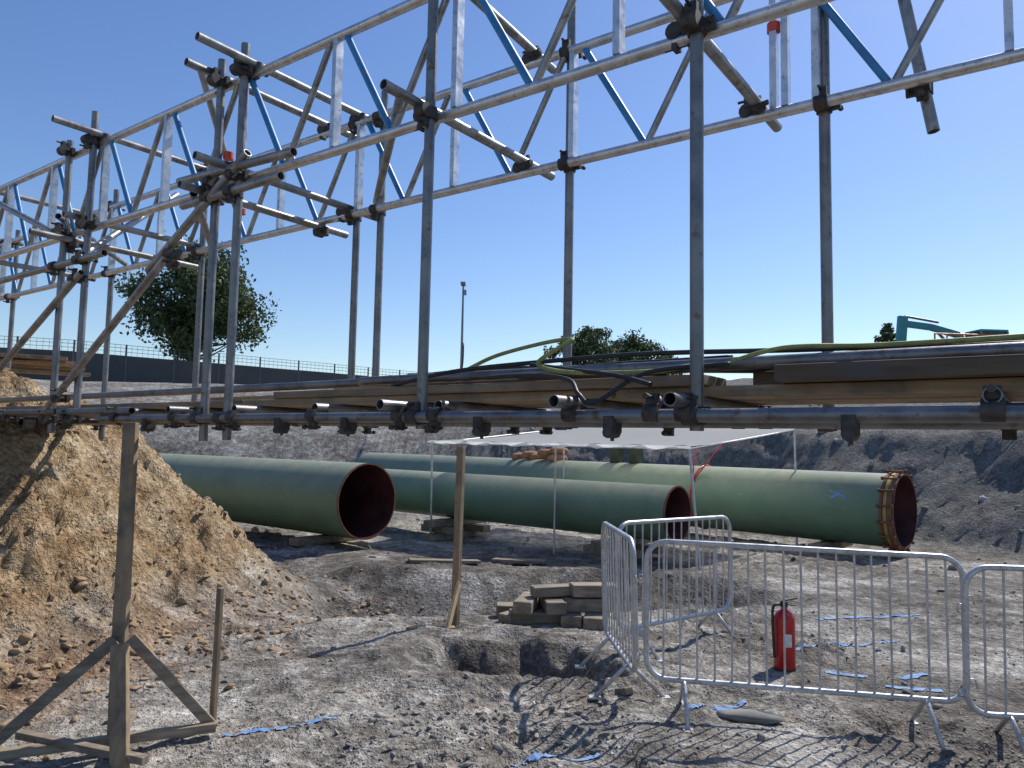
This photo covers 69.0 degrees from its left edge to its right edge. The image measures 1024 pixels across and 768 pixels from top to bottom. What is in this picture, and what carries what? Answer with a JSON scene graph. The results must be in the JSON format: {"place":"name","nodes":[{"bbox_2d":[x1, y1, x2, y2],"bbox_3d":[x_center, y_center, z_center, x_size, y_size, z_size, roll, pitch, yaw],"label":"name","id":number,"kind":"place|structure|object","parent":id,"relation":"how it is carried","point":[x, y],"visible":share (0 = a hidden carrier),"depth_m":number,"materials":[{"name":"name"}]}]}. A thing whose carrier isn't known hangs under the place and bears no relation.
{"place":"outdoors","nodes":[
{"label":"outdoors","id":0,"kind":"place"},
{"bbox_2d":[0,367,1023,767],"bbox_3d":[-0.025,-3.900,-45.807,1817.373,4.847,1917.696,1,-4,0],"label":"ground","id":1,"kind":"structure","parent":0,"point":[958,475],"depth_m":6.51,"materials":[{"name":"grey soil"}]},
{"bbox_2d":[0,353,90,376],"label":"timber boards","id":2,"kind":"object","parent":1,"relation":"on","point":[31,361],"visible":0.79,"depth_m":10.98,"materials":[{"name":"brown wood"}]},
{"bbox_2d":[0,422,217,767],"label":"timber profile stand","id":3,"kind":"object","parent":1,"relation":"on","point":[111,748],"visible":1,"depth_m":4.15,"materials":[{"name":"brown wood"}]},
{"bbox_2d":[0,402,361,674],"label":"bank stones","id":4,"kind":"object","parent":1,"relation":"on","point":[24,637],"visible":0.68,"depth_m":6.78,"materials":[{"name":"stone"}]},
{"bbox_2d":[114,230,281,362],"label":"tree","id":5,"kind":"object","parent":1,"relation":"on","point":[174,316],"visible":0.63,"depth_m":42.84,"materials":[{"name":"green plant"}]},
{"bbox_2d":[0,336,429,384],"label":"perimeter fence","id":6,"kind":"object","parent":1,"relation":"on","point":[126,368],"visible":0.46,"depth_m":41.10,"materials":[{"name":"metal"}]},
{"bbox_2d":[209,587,223,720],"bbox_3d":[-1.788,1.710,4.498,0.053,0.940,0.031,-2,-5,36],"label":"timber stake","id":7,"kind":"object","parent":1,"relation":"on","point":[216,652],"visible":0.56,"depth_m":4.49,"materials":[{"name":"brown wood"}]},
{"bbox_2d":[0,474,447,760],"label":"clay clods","id":8,"kind":"object","parent":1,"relation":"on","point":[30,699],"visible":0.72,"depth_m":6.10,"materials":[{"name":"brown soil"}]},
{"bbox_2d":[222,716,337,735],"bbox_3d":[-1.395,2.079,4.522,0.682,0.031,0.045,4,-5,-30],"label":"paint marking","id":9,"kind":"object","parent":1,"relation":"on","point":[267,729],"visible":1,"depth_m":4.48,"materials":[{"name":"blue paint"}]},
{"bbox_2d":[289,534,367,548],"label":"timber bearers","id":10,"kind":"object","parent":1,"relation":"on","point":[312,540],"visible":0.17,"depth_m":12.00,"materials":[{"name":"brown wood"}]},
{"bbox_2d":[159,453,395,539],"bbox_3d":[-7.434,2.066,15.747,13.004,1.204,1.204,-2,-6,38],"label":"green pipe","id":11,"kind":"object","parent":10,"relation":"on","point":[352,500],"visible":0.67,"depth_m":12.49,"materials":[{"name":"green metal"}]},
{"bbox_2d":[406,447,465,629],"bbox_3d":[-0.651,1.472,6.904,0.604,1.781,0.317,5,-6,-39],"label":"timber stake","id":12,"kind":"object","parent":1,"relation":"on","point":[453,618],"visible":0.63,"depth_m":7.13,"materials":[{"name":"brown wood"}]},
{"bbox_2d":[408,558,480,563],"bbox_3d":[-0.896,2.365,9.945,0.987,0.099,0.150,3,-5,-24],"label":"timber offcut","id":13,"kind":"object","parent":1,"relation":"on","point":[464,561],"visible":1,"depth_m":9.87,"materials":[{"name":"brown wood"}]},
{"bbox_2d":[181,673,727,767],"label":"gravel","id":14,"kind":"structure","parent":1,"relation":"on","point":[496,747],"depth_m":4.43,"materials":[{"name":"grey gravel"}]},
{"bbox_2d":[460,282,466,367],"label":"street lamp","id":15,"kind":"object","parent":1,"relation":"on","point":[463,284],"visible":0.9,"depth_m":40.32,"materials":[{"name":"metal"}]},
{"bbox_2d":[0,0,1023,444],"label":"scaffold bridge","id":16,"kind":"structure","parent":1,"relation":"on","point":[614,398],"depth_m":3.51,"materials":[{"name":"metal"}]},
{"bbox_2d":[491,557,547,563],"bbox_3d":[0.104,2.417,10.193,0.763,0.066,0.200,-1,-5,23],"label":"timber offcut","id":17,"kind":"object","parent":1,"relation":"on","point":[520,560],"visible":1,"depth_m":10.14,"materials":[{"name":"brown wood"}]},
{"bbox_2d":[16,457,1022,767],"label":"rubble stones","id":18,"kind":"object","parent":1,"relation":"on","point":[760,735],"visible":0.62,"depth_m":5.16,"materials":[{"name":"grey stone"}]},
{"bbox_2d":[421,518,662,563],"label":"timber bearers","id":19,"kind":"object","parent":1,"relation":"on","point":[442,529],"visible":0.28,"depth_m":13.17,"materials":[{"name":"grey wood"}]},
{"bbox_2d":[385,469,691,540],"bbox_3d":[-1.208,2.059,13.866,9.504,0.823,0.823,-3,-6,40],"label":"green pipe","id":20,"kind":"object","parent":19,"relation":"on","point":[585,506],"visible":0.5,"depth_m":11.91,"materials":[{"name":"green metal"}]},
{"bbox_2d":[496,582,612,629],"bbox_3d":[0.441,2.167,7.370,1.202,0.398,0.675,1,-4,0],"label":"timber stack","id":21,"kind":"object","parent":1,"relation":"on","point":[565,604],"visible":0.82,"depth_m":7.24,"materials":[{"name":"grey wood"}]},
{"bbox_2d":[510,753,600,766],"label":"paint marking","id":22,"kind":"object","parent":1,"relation":"on","point":[536,756],"visible":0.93,"depth_m":4.05,"materials":[{"name":"blue paint"}]},
{"bbox_2d":[543,325,620,364],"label":"tree","id":23,"kind":"object","parent":1,"relation":"on","point":[585,342],"visible":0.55,"depth_m":59.45,"materials":[{"name":"green plant"}]},
{"bbox_2d":[428,428,797,569],"bbox_3d":[1.818,1.797,13.280,5.324,2.152,4.144,-3,-6,40],"label":"canopy tent","id":24,"kind":"object","parent":1,"relation":"on","point":[650,438],"visible":0.74,"depth_m":12.70,"materials":[{"name":"white fabric"}]},
{"bbox_2d":[575,521,670,699],"bbox_3d":[0.799,1.630,5.509,0.598,1.119,1.296,1,-4,0],"label":"crowd barrier","id":25,"kind":"object","parent":1,"relation":"on","point":[620,649],"visible":0.98,"depth_m":5.34,"materials":[{"name":"silver metal"}]},
{"bbox_2d":[251,405,1023,569],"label":"distant rubble","id":26,"kind":"object","parent":1,"relation":"on","point":[719,539],"visible":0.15,"depth_m":13.45,"materials":[{"name":"stone"}]},
{"bbox_2d":[610,328,671,375],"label":"tree","id":27,"kind":"object","parent":1,"relation":"on","point":[632,343],"visible":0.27,"depth_m":63.55,"materials":[{"name":"green plant"}]},
{"bbox_2d":[643,355,685,375],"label":"tree","id":28,"kind":"object","parent":1,"relation":"on","point":[668,374],"visible":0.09,"depth_m":65.42,"materials":[{"name":"green plant"}]},
{"bbox_2d":[610,515,735,662],"bbox_3d":[1.484,1.756,6.642,1.693,1.134,0.560,5,-6,-39],"label":"crowd barrier","id":29,"kind":"object","parent":1,"relation":"on","point":[709,613],"visible":0.67,"depth_m":6.65,"materials":[{"name":"silver metal"}]},
{"bbox_2d":[683,700,746,711],"bbox_3d":[1.355,2.150,4.971,0.547,0.070,0.046,3,-5,-27],"label":"paint marking","id":30,"kind":"object","parent":1,"relation":"on","point":[740,703],"visible":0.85,"depth_m":4.98,"materials":[{"name":"blue paint"}]},
{"bbox_2d":[717,708,784,725],"bbox_3d":[1.542,2.136,4.795,0.449,0.092,0.264,1,-4,0],"label":"flat stone","id":31,"kind":"object","parent":1,"relation":"on","point":[767,716],"visible":0.99,"depth_m":4.71,"materials":[{"name":"grey stone"}]},
{"bbox_2d":[771,597,796,671],"bbox_3d":[2.183,1.996,5.957,0.180,0.568,0.182,-2,-5,32],"label":"fire extinguisher","id":32,"kind":"object","parent":1,"relation":"on","point":[777,631],"visible":0.88,"depth_m":5.91,"materials":[{"name":"red paint"}]},
{"bbox_2d":[638,539,978,749],"bbox_3d":[1.839,1.591,4.697,2.052,1.149,0.560,1,-4,7],"label":"crowd barrier","id":33,"kind":"object","parent":1,"relation":"on","point":[922,700],"visible":0.89,"depth_m":4.71,"materials":[{"name":"silver metal"}]},
{"bbox_2d":[808,541,866,554],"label":"timber bearers","id":34,"kind":"object","parent":1,"relation":"on","point":[830,544],"visible":0.1,"depth_m":12.69,"materials":[{"name":"brown wood"}]},
{"bbox_2d":[355,444,918,551],"bbox_3d":[1.042,2.157,17.349,15.010,1.783,1.346,-3,-6,44],"label":"green pipe","id":35,"kind":"object","parent":34,"relation":"on","point":[875,509],"visible":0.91,"depth_m":13.19,"materials":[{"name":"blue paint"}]},
{"bbox_2d":[511,447,568,461],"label":"sandbags","id":36,"kind":"object","parent":35,"relation":"on","point":[545,454],"visible":0.87,"depth_m":17.44,"materials":[{"name":"orange fabric"}]},
{"bbox_2d":[608,446,623,462],"bbox_3d":[2.262,1.483,16.209,0.356,0.445,0.356,1,-4,0],"label":"bucket","id":37,"kind":"object","parent":35,"relation":"on","point":[615,455],"visible":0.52,"depth_m":16.07,"materials":[{"name":"plastic"}]},
{"bbox_2d":[627,449,642,462],"bbox_3d":[2.618,1.463,15.859,0.356,0.445,0.356,1,-4,0],"label":"bucket","id":38,"kind":"object","parent":35,"relation":"on","point":[634,455],"visible":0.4,"depth_m":15.73,"materials":[{"name":"plastic"}]},
{"bbox_2d":[825,670,867,676],"bbox_3d":[2.601,2.254,5.797,0.305,0.026,0.053,0,-5,20],"label":"paint marking","id":39,"kind":"object","parent":1,"relation":"on","point":[835,672],"visible":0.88,"depth_m":5.81,"materials":[{"name":"blue paint"}]},
{"bbox_2d":[796,640,899,650],"bbox_3d":[3.001,2.293,6.620,1.142,0.078,0.056,3,-5,-18],"label":"paint marking","id":40,"kind":"object","parent":1,"relation":"on","point":[798,648],"visible":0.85,"depth_m":6.58,"materials":[{"name":"blue paint"}]},
{"bbox_2d":[816,614,920,619],"bbox_3d":[3.698,2.404,7.692,1.381,0.061,0.062,3,-5,-21],"label":"paint marking","id":41,"kind":"object","parent":1,"relation":"on","point":[871,616],"visible":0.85,"depth_m":7.72,"materials":[{"name":"paint"}]},
{"bbox_2d":[874,323,895,342],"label":"tree","id":42,"kind":"object","parent":1,"relation":"on","point":[887,334],"visible":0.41,"depth_m":60.13,"materials":[{"name":"green plant"}]},
{"bbox_2d":[900,673,927,678],"bbox_3d":[3.078,2.232,5.694,0.258,0.018,0.063,3,-5,-21],"label":"paint marking","id":43,"kind":"object","parent":1,"relation":"on","point":[913,676],"visible":0.84,"depth_m":5.69,"materials":[{"name":"blue paint"}]},
{"bbox_2d":[886,685,942,691],"bbox_3d":[2.927,2.216,5.425,0.368,0.022,0.060,-1,-5,23],"label":"paint marking","id":44,"kind":"object","parent":1,"relation":"on","point":[923,689],"visible":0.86,"depth_m":5.41,"materials":[{"name":"blue paint"}]},
{"bbox_2d":[895,315,1008,340],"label":"excavator","id":45,"kind":"object","parent":1,"relation":"on","point":[903,324],"visible":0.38,"depth_m":41.17,"materials":[{"name":"teal metal"}]},
{"bbox_2d":[957,564,1023,753],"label":"crowd barrier","id":46,"kind":"object","parent":1,"relation":"on","point":[1005,717],"visible":0.95,"depth_m":4.46,"materials":[{"name":"silver metal"}]},
{"bbox_2d":[0,0,1023,379],"label":"sky","id":47,"kind":"structure","parent":0,"point":[926,226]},
{"bbox_2d":[615,687,633,695],"bbox_3d":[0.636,2.303,5.539,0.070,0.318,0.800,3,-5,-27],"label":"stone","id":48,"kind":"object","parent":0,"point":[623,691],"visible":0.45,"depth_m":5.21,"materials":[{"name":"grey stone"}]}
]}

